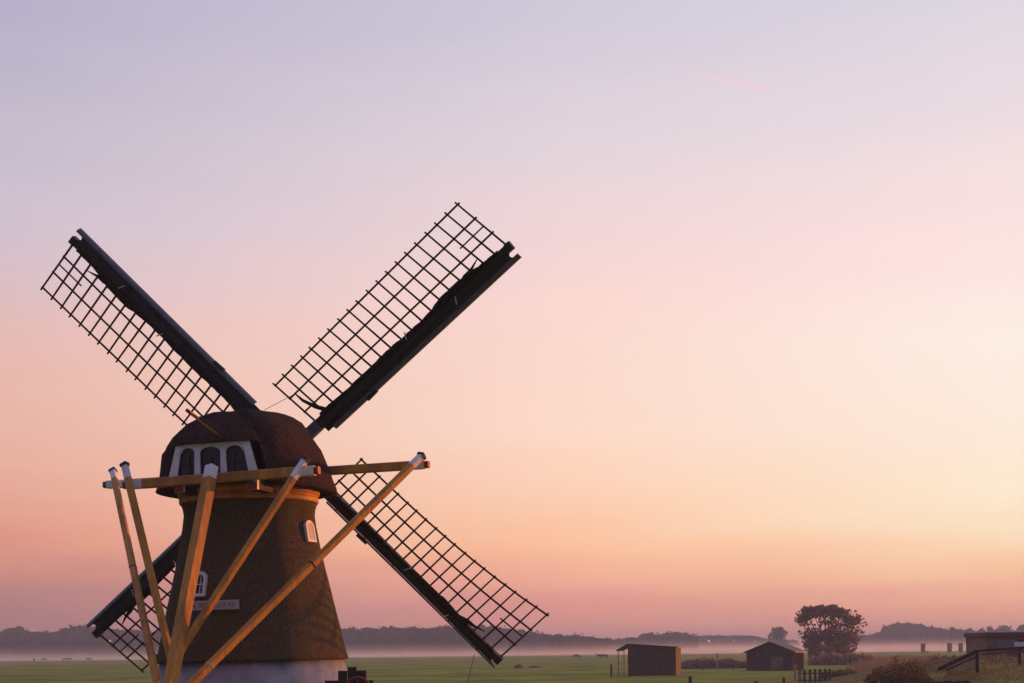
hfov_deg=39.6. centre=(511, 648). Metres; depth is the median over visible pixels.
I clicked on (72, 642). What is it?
wood
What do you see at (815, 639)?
broad tree
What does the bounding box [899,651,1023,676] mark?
scrub
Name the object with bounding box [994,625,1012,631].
round tree
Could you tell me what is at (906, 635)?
wood
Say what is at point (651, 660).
field shelter
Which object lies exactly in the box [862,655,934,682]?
round bush
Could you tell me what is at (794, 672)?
fence post
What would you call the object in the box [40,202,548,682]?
windmill
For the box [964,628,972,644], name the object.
slim tree
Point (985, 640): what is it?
flat building
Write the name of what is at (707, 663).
hedge
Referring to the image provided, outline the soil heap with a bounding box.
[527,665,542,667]
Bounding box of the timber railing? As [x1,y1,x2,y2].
[937,646,1023,672]
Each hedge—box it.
[681,657,745,668]
[806,651,875,664]
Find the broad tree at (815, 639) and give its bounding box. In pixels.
[794,604,867,656]
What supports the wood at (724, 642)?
on the ground
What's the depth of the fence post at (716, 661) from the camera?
214.92 m
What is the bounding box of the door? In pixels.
[770,656,783,670]
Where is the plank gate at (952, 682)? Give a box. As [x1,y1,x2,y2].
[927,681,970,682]
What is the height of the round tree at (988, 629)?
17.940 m
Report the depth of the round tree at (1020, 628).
1079.38 m
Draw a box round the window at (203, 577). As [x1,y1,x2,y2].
[195,571,207,596]
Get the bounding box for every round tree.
[768,626,789,643]
[986,626,994,631]
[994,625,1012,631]
[1014,624,1023,631]
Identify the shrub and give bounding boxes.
[807,643,850,661]
[817,668,858,678]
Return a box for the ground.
[0,648,1023,682]
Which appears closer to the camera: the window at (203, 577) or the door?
the window at (203, 577)
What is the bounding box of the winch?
[325,667,373,682]
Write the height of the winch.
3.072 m
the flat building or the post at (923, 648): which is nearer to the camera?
the flat building
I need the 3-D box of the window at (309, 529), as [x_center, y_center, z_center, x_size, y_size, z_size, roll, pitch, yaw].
[-5.745,-3.250,39.596,0.451,0.672,0.462,-1,0,22]
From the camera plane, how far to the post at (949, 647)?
639.19 m
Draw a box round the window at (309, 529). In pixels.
[303,520,316,542]
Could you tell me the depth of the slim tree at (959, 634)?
1078.86 m
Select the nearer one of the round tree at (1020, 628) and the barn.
the barn
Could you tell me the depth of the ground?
229.93 m
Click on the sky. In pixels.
(751, 356)
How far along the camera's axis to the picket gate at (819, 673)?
125.97 m
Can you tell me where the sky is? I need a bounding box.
[0,0,1023,647]
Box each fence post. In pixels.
[716,653,717,669]
[794,664,795,680]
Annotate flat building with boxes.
[964,632,1023,658]
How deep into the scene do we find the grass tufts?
98.76 m
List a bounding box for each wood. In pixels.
[0,623,613,659]
[604,631,701,652]
[696,634,799,650]
[847,622,1014,649]
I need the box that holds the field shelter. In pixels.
[616,644,682,675]
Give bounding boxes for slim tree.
[956,629,963,642]
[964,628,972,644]
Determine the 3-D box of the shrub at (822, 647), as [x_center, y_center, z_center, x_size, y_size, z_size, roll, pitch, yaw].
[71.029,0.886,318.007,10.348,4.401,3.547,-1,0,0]
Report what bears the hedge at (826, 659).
on the ground
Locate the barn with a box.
[743,641,806,670]
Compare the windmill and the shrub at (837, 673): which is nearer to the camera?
the windmill
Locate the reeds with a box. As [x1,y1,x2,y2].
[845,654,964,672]
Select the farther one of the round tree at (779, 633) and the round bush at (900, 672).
the round tree at (779, 633)
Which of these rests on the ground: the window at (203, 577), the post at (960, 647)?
the post at (960, 647)
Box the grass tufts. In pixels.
[836,659,1023,682]
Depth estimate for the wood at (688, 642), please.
999.12 m
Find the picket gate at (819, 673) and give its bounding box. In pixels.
[797,669,830,682]

